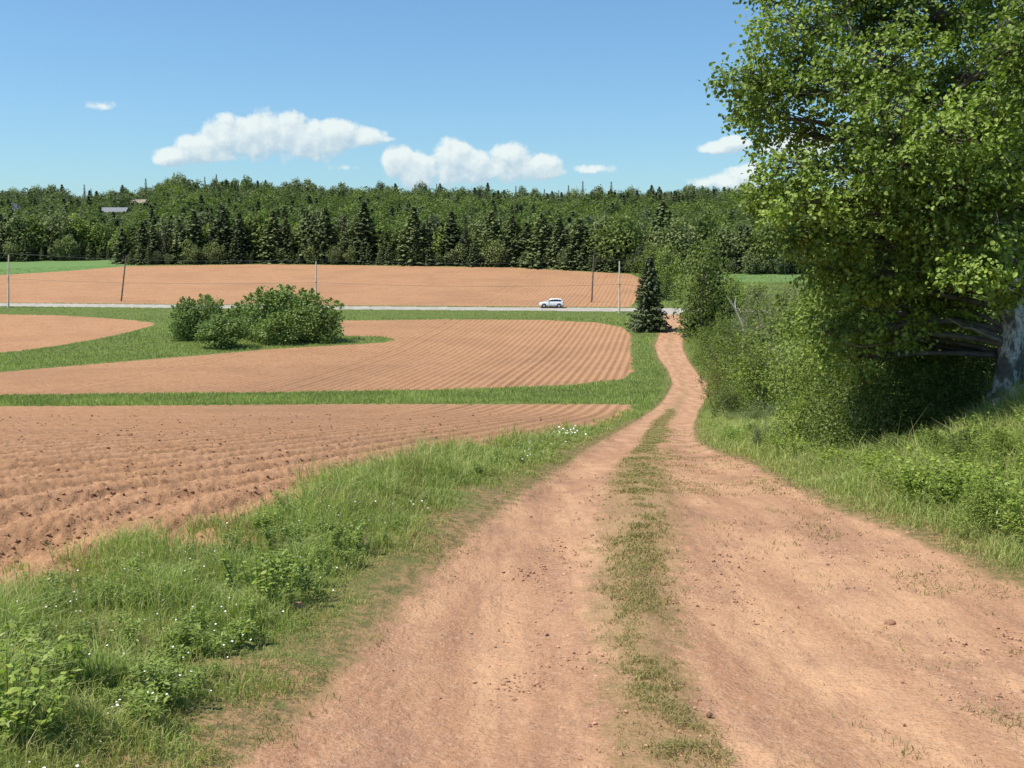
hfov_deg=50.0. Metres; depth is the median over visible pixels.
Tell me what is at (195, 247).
broadleaf tree
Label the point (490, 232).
spruce
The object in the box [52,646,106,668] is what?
weed
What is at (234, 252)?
spruce
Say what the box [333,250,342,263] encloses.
broadleaf tree
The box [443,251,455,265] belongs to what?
broadleaf tree
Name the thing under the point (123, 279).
utility pole
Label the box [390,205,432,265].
spruce
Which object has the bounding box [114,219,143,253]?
broadleaf tree
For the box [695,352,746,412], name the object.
shrub
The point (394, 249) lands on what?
broadleaf tree
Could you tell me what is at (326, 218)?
spruce
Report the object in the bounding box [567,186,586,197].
broadleaf tree
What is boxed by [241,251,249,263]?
spruce
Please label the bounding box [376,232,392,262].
spruce
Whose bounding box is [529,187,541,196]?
broadleaf tree
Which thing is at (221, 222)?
spruce
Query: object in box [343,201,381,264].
spruce
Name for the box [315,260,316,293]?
utility pole
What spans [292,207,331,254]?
broadleaf tree
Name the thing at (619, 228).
broadleaf tree
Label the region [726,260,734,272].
broadleaf tree
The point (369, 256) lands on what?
spruce
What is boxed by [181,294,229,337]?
willow bush
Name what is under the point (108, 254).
spruce
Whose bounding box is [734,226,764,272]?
spruce
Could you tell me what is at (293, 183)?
broadleaf tree
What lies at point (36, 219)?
broadleaf tree
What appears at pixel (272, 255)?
spruce
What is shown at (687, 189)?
broadleaf tree
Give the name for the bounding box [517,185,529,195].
broadleaf tree
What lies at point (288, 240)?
spruce
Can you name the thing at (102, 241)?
broadleaf tree
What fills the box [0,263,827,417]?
grass strip
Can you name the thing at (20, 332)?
ploughed field
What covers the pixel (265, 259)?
spruce
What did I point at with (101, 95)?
sky
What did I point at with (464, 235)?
spruce
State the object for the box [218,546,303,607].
weed
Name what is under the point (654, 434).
trodden grass
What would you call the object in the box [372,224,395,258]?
broadleaf tree
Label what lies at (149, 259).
spruce
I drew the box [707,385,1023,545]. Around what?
undergrowth
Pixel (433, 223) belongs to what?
broadleaf tree
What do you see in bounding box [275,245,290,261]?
broadleaf tree
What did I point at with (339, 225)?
broadleaf tree
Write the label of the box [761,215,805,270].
broadleaf tree
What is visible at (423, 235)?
spruce
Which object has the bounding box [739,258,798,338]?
shrub
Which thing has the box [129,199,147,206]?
farmhouse
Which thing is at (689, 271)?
spruce
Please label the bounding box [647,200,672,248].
spruce
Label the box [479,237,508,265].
broadleaf tree
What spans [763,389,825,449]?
shrub
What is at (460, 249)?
broadleaf tree
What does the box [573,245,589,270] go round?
spruce
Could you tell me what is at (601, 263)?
spruce
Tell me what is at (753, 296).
broadleaf tree
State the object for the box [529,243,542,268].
spruce
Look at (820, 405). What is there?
shrub
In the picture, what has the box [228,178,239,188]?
broadleaf tree
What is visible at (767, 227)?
broadleaf tree
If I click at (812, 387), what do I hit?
shrub
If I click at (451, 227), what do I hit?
spruce
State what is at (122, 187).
spruce
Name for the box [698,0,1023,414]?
birch tree
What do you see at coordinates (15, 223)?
broadleaf tree
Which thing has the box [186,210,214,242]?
broadleaf tree
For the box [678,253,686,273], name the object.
spruce
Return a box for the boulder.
[1003,385,1022,399]
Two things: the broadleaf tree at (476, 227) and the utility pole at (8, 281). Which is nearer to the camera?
the utility pole at (8, 281)
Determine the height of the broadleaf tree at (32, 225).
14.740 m
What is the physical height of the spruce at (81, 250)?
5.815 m
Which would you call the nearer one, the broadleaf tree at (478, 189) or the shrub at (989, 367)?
the shrub at (989, 367)
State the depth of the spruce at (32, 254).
326.19 m
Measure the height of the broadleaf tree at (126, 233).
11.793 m
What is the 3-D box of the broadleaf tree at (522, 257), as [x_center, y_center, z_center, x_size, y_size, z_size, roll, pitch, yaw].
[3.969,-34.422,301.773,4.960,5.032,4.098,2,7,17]
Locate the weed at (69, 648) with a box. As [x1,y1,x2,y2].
[0,632,89,690]
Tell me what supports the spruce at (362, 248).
on the ground at (384, 602)
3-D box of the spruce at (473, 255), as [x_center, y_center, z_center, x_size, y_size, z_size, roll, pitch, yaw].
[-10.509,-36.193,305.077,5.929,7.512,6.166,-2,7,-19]
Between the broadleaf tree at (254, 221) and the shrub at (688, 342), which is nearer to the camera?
the shrub at (688, 342)
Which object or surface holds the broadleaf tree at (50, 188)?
on the ground at (384, 602)
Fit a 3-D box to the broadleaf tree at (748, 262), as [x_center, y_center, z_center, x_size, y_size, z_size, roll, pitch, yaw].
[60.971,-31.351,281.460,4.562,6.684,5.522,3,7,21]
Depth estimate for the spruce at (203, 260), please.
313.33 m
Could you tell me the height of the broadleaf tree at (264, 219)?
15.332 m
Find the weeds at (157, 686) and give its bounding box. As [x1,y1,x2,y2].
[0,432,562,726]
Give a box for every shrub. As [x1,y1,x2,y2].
[681,326,713,363]
[693,321,735,369]
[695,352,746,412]
[697,314,781,398]
[699,338,736,384]
[701,354,737,409]
[709,339,732,382]
[709,378,773,418]
[710,298,752,367]
[716,274,829,384]
[717,315,769,370]
[719,344,771,408]
[724,406,752,421]
[728,359,799,415]
[731,285,776,349]
[734,319,804,413]
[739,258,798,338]
[742,421,758,431]
[744,394,785,421]
[750,415,795,448]
[753,283,827,354]
[755,327,833,413]
[762,320,826,409]
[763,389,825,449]
[764,265,804,340]
[773,392,797,417]
[776,326,844,420]
[793,338,863,393]
[795,358,893,438]
[795,363,916,460]
[799,386,853,448]
[816,350,953,457]
[820,299,910,397]
[820,358,914,436]
[849,328,961,420]
[857,432,912,462]
[863,341,968,437]
[869,287,985,368]
[884,329,985,404]
[894,424,952,463]
[902,473,962,513]
[910,356,992,423]
[931,327,997,403]
[935,427,991,465]
[948,478,1023,536]
[951,294,999,376]
[959,422,1023,470]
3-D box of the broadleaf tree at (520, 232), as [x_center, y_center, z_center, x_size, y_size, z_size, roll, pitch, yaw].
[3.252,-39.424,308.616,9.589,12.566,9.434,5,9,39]
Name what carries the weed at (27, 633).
on the ground at (384, 602)
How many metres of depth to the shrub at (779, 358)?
36.07 m
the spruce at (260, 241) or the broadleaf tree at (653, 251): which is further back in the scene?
the spruce at (260, 241)
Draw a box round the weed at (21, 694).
[0,646,82,749]
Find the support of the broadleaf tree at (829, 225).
on the ground at (384, 602)
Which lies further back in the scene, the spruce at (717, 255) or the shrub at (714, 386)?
the spruce at (717, 255)
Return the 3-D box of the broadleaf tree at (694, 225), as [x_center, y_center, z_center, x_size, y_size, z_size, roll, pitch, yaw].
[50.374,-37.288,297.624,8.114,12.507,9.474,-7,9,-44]
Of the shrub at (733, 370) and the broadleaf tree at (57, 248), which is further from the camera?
the broadleaf tree at (57, 248)
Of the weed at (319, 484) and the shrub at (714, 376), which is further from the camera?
the shrub at (714, 376)
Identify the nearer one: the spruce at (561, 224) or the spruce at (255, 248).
the spruce at (561, 224)
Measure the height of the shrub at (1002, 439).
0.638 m
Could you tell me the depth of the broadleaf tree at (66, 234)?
331.68 m
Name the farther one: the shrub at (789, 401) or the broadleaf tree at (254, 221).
the broadleaf tree at (254, 221)
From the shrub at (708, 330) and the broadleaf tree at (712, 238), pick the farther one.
the broadleaf tree at (712, 238)
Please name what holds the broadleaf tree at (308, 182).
on the ground at (384, 602)
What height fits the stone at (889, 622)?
0.056 m
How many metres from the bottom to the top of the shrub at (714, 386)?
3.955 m
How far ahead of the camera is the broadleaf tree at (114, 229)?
340.82 m
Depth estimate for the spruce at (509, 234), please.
304.58 m
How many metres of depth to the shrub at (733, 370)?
50.25 m
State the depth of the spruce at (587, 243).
297.10 m
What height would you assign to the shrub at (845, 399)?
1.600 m
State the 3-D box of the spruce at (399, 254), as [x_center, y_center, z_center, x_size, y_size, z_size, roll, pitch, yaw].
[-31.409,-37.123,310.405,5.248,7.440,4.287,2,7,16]
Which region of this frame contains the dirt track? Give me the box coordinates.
[241,314,1023,767]
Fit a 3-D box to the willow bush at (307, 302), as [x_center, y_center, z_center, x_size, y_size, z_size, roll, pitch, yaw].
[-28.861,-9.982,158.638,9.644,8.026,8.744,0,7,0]
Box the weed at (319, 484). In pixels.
[300,473,336,497]
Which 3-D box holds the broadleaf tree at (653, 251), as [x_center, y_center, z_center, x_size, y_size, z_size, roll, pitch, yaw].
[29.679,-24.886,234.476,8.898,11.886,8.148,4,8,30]
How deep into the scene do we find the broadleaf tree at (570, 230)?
302.21 m
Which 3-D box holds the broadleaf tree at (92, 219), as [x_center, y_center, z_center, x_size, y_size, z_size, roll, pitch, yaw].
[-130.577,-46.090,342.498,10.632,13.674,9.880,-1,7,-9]
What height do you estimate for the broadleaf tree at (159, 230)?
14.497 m
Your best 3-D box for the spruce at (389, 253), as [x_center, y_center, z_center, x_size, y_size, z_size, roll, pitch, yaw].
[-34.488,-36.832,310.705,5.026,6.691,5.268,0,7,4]
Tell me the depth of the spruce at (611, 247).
287.89 m
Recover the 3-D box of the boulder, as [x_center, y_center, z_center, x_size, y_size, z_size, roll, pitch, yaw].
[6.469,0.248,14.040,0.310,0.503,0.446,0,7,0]
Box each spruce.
[0,217,17,260]
[0,243,7,261]
[1,229,17,260]
[14,237,34,261]
[28,247,35,260]
[37,247,45,260]
[45,238,59,260]
[65,231,80,260]
[76,242,84,260]
[83,243,96,260]
[94,245,105,259]
[104,245,112,259]
[108,228,133,263]
[119,185,125,193]
[126,221,151,263]
[126,251,135,264]
[134,244,148,264]
[142,225,166,263]
[144,245,154,264]
[160,225,167,263]
[168,219,192,263]
[174,254,181,263]
[179,209,207,264]
[198,244,214,263]
[202,204,234,263]
[207,214,219,262]
[218,243,231,263]
[226,237,246,263]
[227,212,252,263]
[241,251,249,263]
[242,224,260,263]
[249,252,255,263]
[253,221,272,263]
[257,209,290,263]
[260,250,267,263]
[267,242,277,263]
[269,218,298,263]
[285,248,296,263]
[289,209,321,263]
[295,249,303,263]
[306,206,343,264]
[318,249,326,264]
[338,214,348,263]
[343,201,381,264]
[356,240,368,264]
[361,242,375,264]
[374,248,385,264]
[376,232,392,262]
[383,242,396,264]
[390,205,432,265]
[394,227,419,264]
[394,240,406,264]
[403,248,413,265]
[419,244,435,265]
[422,223,427,249]
[431,222,446,264]
[436,211,463,265]
[459,215,470,264]
[460,248,469,266]
[464,240,482,266]
[470,210,506,266]
[478,244,491,266]
[485,183,490,193]
[496,215,521,266]
[509,252,517,266]
[515,222,534,267]
[518,213,557,268]
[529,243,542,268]
[542,221,565,268]
[546,218,568,265]
[555,229,575,268]
[561,218,593,269]
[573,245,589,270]
[577,227,594,258]
[585,222,611,270]
[586,248,600,271]
[592,245,612,271]
[600,229,627,271]
[602,250,615,272]
[613,248,624,272]
[618,227,640,271]
[624,257,672,331]
[645,227,661,254]
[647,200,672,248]
[649,185,655,193]
[674,255,737,336]
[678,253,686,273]
[685,246,698,273]
[707,243,721,271]
[714,248,727,274]
[729,257,740,273]
[731,225,744,270]
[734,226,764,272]
[789,250,802,274]
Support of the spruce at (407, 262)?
on the ground at (384, 602)
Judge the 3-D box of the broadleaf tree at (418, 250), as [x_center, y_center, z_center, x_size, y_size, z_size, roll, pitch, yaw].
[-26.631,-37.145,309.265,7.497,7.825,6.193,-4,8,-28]
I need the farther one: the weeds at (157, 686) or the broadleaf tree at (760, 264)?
the broadleaf tree at (760, 264)
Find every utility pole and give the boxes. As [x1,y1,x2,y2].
[7,253,8,307]
[120,255,126,300]
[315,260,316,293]
[591,255,593,301]
[618,260,619,312]
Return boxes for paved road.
[0,303,765,313]
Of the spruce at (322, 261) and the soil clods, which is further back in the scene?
the spruce at (322, 261)
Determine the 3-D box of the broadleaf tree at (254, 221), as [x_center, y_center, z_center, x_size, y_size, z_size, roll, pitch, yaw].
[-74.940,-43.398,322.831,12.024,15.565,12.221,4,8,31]
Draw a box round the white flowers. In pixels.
[29,441,565,767]
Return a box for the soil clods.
[0,413,569,590]
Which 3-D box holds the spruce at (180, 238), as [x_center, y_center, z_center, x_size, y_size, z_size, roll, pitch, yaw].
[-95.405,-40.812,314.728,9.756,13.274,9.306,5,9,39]
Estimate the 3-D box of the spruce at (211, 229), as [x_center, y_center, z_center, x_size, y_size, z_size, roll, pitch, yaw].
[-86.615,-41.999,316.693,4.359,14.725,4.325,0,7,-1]
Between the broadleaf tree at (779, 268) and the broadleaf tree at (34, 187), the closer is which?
the broadleaf tree at (779, 268)
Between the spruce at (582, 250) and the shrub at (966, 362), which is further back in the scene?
the spruce at (582, 250)
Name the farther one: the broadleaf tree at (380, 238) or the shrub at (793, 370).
the broadleaf tree at (380, 238)
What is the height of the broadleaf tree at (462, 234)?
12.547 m
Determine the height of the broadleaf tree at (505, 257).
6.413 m
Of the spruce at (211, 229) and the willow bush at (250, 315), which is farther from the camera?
the spruce at (211, 229)
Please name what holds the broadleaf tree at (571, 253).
on the ground at (384, 602)
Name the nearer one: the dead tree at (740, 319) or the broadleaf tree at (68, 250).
the dead tree at (740, 319)
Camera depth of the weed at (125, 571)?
7.24 m
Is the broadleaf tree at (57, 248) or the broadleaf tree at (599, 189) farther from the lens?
the broadleaf tree at (599, 189)
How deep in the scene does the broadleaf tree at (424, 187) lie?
705.05 m
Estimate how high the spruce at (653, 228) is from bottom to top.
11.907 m
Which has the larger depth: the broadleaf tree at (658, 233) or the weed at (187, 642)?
the broadleaf tree at (658, 233)
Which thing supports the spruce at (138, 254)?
on the ground at (384, 602)
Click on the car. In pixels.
(558, 302)
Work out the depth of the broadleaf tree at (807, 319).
43.58 m
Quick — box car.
[539,298,563,307]
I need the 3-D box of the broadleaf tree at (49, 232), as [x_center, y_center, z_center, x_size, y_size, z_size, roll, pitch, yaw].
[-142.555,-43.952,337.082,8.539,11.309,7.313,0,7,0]
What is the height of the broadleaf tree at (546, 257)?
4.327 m
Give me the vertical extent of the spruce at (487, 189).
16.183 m
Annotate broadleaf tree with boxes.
[2,241,19,260]
[3,213,38,258]
[9,212,58,257]
[26,185,43,193]
[26,213,47,258]
[33,206,80,252]
[41,223,61,255]
[44,184,59,197]
[48,239,64,259]
[58,233,79,259]
[59,224,84,258]
[61,213,95,253]
[73,214,106,252]
[84,220,115,256]
[100,222,117,256]
[108,223,135,257]
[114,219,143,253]
[128,222,148,246]
[143,213,183,260]
[151,251,164,263]
[160,176,171,186]
[164,253,172,263]
[165,215,188,259]
[169,172,186,188]
[180,238,197,263]
[185,243,202,263]
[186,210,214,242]
[202,223,221,248]
[203,239,222,263]
[209,178,221,192]
[214,210,258,251]
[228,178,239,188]
[239,174,254,191]
[241,210,264,259]
[249,210,279,238]
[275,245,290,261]
[288,177,306,189]
[291,221,302,257]
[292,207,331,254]
[299,178,316,188]
[301,242,321,262]
[308,183,320,192]
[325,246,343,264]
[327,213,357,257]
[333,181,348,194]
[333,218,370,258]
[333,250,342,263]
[343,245,359,264]
[372,180,387,192]
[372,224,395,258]
[389,227,403,260]
[406,239,426,264]
[411,179,431,195]
[412,210,443,252]
[426,208,472,246]
[431,222,455,261]
[432,252,442,263]
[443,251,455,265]
[448,241,469,264]
[453,221,483,262]
[464,219,487,258]
[471,185,484,193]
[473,218,486,249]
[475,217,505,235]
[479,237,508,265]
[489,215,527,263]
[495,246,512,265]
[507,222,536,253]
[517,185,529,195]
[518,251,531,266]
[520,214,538,248]
[528,209,571,239]
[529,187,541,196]
[532,222,560,254]
[538,254,549,266]
[556,247,570,268]
[562,223,577,246]
[563,249,578,268]
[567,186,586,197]
[584,209,648,268]
[586,219,601,260]
[588,214,614,246]
[590,184,605,196]
[622,254,636,271]
[623,220,654,265]
[624,186,641,196]
[628,242,648,271]
[629,241,670,291]
[640,226,672,250]
[649,212,701,261]
[654,242,687,299]
[670,237,739,334]
[681,184,692,197]
[684,211,719,263]
[687,224,708,249]
[699,226,729,268]
[705,223,743,268]
[710,186,719,196]
[710,271,752,323]
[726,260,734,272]
[730,279,779,334]
[734,219,780,268]
[741,250,757,272]
[750,222,787,269]
[753,251,767,272]
[755,282,803,336]
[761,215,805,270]
[762,255,774,272]
[771,256,783,273]
[773,245,798,273]
[779,282,845,347]
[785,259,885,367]
[797,252,809,273]
[810,218,849,233]
[819,131,989,321]
[885,96,1022,376]
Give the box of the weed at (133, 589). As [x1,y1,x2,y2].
[110,580,166,609]
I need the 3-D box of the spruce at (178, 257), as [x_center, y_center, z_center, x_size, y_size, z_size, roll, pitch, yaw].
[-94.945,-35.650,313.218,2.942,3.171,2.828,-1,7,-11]
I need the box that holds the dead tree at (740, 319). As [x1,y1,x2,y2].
[726,295,746,352]
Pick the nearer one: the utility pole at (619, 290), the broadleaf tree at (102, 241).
the utility pole at (619, 290)
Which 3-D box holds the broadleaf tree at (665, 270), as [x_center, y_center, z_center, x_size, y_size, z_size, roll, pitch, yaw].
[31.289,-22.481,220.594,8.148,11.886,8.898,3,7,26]
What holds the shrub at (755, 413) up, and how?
on the ground at (384, 602)
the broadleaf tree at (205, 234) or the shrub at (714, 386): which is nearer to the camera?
the shrub at (714, 386)
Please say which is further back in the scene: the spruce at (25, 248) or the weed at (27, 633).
the spruce at (25, 248)
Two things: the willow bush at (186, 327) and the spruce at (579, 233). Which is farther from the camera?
the spruce at (579, 233)
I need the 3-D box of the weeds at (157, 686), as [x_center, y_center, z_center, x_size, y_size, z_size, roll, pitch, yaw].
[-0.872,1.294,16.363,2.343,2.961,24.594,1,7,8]
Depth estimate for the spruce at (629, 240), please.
289.44 m
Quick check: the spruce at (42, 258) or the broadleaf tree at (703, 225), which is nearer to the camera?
the broadleaf tree at (703, 225)
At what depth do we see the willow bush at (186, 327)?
158.17 m
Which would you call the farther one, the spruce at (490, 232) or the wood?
the wood
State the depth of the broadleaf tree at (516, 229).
305.42 m
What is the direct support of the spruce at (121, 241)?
on the ground at (384, 602)
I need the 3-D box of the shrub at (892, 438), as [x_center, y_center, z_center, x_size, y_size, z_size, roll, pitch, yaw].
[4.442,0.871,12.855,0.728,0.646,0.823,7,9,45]
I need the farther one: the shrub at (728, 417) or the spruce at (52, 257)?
the spruce at (52, 257)
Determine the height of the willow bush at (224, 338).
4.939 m
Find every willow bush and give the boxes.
[164,296,211,339]
[168,317,183,337]
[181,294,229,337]
[193,313,253,347]
[221,301,252,337]
[236,285,288,340]
[249,310,304,343]
[257,284,323,336]
[276,288,344,340]
[297,304,344,342]
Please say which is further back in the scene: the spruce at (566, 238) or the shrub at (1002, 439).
the spruce at (566, 238)
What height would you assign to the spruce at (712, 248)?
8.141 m
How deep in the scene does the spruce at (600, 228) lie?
292.32 m
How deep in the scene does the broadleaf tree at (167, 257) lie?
311.48 m
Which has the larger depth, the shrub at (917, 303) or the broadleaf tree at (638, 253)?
the broadleaf tree at (638, 253)
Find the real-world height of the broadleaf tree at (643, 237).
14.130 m
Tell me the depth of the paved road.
206.28 m
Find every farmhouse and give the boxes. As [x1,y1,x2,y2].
[11,203,21,210]
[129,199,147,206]
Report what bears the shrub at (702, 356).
on the ground at (384, 602)
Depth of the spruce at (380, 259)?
310.50 m
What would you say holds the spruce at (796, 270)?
on the ground at (384, 602)
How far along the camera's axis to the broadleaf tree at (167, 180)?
708.07 m
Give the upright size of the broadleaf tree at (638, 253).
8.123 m
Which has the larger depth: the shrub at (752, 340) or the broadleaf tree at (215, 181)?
the broadleaf tree at (215, 181)
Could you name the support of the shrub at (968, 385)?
on the ground at (384, 602)
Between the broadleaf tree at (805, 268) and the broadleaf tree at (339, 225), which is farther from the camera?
the broadleaf tree at (339, 225)
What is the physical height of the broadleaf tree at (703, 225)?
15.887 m
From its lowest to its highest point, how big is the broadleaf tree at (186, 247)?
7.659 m
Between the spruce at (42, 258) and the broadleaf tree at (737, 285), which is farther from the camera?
the spruce at (42, 258)
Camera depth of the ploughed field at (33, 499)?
21.08 m
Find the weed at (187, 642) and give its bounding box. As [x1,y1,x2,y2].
[155,633,192,658]
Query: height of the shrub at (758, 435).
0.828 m
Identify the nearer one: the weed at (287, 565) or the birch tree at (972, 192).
the weed at (287, 565)
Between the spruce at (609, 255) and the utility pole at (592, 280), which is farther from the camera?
the spruce at (609, 255)
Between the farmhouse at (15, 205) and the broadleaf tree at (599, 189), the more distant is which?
the broadleaf tree at (599, 189)
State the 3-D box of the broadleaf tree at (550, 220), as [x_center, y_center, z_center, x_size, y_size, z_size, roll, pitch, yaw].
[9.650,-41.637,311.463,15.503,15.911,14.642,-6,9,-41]
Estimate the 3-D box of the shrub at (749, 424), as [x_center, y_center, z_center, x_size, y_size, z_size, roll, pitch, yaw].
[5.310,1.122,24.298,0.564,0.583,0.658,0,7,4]
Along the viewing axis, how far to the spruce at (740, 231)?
292.84 m
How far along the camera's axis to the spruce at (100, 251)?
332.48 m
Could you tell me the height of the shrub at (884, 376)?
1.854 m
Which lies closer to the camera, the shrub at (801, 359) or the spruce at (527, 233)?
the shrub at (801, 359)
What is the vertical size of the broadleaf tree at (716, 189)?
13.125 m
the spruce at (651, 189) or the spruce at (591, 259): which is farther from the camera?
the spruce at (651, 189)
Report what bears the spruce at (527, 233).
on the ground at (384, 602)
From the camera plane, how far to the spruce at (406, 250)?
312.26 m
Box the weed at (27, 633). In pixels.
[0,607,61,664]
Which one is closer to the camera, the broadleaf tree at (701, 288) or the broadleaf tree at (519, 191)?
the broadleaf tree at (701, 288)
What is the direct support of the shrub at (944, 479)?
on the ground at (384, 602)
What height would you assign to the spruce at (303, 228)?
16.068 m
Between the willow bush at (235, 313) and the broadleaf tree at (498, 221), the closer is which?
the willow bush at (235, 313)
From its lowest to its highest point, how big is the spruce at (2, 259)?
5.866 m
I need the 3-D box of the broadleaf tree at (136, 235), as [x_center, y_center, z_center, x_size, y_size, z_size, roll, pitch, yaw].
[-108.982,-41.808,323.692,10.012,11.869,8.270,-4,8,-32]
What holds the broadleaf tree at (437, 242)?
on the ground at (384, 602)
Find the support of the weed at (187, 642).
on the ground at (384, 602)
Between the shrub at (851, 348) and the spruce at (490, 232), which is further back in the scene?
the spruce at (490, 232)
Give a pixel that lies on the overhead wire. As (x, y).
(383, 262)
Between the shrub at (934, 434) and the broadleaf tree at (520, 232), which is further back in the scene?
the broadleaf tree at (520, 232)
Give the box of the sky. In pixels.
[0,0,1023,199]
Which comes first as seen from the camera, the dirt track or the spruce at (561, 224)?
the dirt track
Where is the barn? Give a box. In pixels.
[102,207,129,215]
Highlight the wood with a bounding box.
[0,178,876,257]
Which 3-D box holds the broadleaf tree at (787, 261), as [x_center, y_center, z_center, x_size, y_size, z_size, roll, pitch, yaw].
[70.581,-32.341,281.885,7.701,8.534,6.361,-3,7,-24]
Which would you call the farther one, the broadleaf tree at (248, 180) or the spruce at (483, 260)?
the broadleaf tree at (248, 180)
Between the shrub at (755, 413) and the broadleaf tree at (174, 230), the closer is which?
the shrub at (755, 413)
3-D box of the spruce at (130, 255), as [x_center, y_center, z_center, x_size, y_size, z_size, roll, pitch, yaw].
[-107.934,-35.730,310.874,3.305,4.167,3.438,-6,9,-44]
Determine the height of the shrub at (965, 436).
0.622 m
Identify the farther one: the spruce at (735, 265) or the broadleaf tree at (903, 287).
the spruce at (735, 265)
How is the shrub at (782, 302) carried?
on the ground at (384, 602)
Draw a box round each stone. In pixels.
[289,601,302,612]
[884,619,895,624]
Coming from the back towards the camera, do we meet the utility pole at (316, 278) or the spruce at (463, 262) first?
the spruce at (463, 262)
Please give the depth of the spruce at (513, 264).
303.42 m
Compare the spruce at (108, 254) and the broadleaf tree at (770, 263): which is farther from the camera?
the spruce at (108, 254)
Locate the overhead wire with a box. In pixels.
[2,253,745,264]
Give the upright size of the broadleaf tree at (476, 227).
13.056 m
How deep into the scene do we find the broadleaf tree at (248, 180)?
701.03 m
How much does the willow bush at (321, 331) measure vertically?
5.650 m
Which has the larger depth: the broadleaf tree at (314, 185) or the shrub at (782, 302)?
the broadleaf tree at (314, 185)
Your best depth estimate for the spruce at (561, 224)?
301.89 m
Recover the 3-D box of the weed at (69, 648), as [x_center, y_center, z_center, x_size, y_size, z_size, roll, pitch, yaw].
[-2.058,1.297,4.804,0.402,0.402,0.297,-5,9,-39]
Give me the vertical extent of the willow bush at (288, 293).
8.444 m
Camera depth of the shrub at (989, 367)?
15.83 m
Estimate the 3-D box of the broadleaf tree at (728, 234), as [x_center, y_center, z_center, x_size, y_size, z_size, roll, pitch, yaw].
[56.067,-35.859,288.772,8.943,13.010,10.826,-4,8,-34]
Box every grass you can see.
[174,408,1023,767]
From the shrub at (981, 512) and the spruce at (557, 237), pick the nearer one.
the shrub at (981, 512)
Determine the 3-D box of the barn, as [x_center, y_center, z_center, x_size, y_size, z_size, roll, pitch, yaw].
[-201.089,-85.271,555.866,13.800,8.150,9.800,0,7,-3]
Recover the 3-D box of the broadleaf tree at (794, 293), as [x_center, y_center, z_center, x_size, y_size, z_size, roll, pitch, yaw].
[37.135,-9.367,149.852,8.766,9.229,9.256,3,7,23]
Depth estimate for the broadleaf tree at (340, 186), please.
707.88 m
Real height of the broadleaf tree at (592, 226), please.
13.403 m
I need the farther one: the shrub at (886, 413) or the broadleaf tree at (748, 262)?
the broadleaf tree at (748, 262)
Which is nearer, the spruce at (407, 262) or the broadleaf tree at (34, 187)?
the spruce at (407, 262)
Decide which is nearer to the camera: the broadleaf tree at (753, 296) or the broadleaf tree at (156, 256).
the broadleaf tree at (753, 296)
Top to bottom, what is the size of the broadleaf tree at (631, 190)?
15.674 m
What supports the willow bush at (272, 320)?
on the ground at (384, 602)
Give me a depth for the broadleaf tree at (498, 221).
316.31 m
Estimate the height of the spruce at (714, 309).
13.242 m
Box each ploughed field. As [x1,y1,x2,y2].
[0,264,640,306]
[0,314,152,352]
[0,319,632,394]
[0,404,629,592]
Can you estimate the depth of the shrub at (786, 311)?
51.63 m
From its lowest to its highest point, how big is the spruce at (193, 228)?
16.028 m
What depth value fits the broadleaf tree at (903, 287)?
26.82 m
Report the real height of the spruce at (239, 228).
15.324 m
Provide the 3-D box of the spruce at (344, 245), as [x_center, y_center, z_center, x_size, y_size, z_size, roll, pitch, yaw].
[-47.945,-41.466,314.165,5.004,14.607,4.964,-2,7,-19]
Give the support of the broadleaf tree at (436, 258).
on the ground at (384, 602)
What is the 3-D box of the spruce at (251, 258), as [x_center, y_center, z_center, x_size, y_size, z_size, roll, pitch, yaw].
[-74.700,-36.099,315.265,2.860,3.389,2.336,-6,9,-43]
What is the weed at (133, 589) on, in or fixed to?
on the ground at (384, 602)
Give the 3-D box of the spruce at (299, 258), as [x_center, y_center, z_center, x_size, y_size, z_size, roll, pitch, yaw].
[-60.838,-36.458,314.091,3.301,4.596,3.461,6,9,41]
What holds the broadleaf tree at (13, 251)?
on the ground at (384, 602)
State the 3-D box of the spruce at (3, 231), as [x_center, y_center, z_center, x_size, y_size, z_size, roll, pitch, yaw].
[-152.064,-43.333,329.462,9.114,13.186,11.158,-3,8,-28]
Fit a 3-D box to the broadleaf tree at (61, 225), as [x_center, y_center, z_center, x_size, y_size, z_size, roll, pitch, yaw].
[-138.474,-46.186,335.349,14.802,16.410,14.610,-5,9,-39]
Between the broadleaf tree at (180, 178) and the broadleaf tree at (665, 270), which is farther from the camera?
the broadleaf tree at (180, 178)
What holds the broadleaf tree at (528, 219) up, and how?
on the ground at (384, 602)
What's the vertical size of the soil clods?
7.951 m
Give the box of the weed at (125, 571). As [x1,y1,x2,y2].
[110,564,143,579]
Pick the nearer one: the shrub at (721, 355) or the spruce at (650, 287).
the shrub at (721, 355)
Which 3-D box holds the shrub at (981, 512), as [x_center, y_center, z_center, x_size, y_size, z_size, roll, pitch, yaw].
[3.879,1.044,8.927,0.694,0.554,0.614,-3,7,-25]
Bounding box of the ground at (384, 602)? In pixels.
[0,254,1023,767]
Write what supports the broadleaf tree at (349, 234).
on the ground at (384, 602)
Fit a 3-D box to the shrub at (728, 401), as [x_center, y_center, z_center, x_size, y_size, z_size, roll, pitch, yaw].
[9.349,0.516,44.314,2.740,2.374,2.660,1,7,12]
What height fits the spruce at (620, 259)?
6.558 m
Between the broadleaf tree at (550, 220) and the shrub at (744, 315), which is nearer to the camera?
the shrub at (744, 315)
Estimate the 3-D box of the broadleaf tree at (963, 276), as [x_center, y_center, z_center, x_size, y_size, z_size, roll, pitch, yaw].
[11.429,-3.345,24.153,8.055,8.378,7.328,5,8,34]

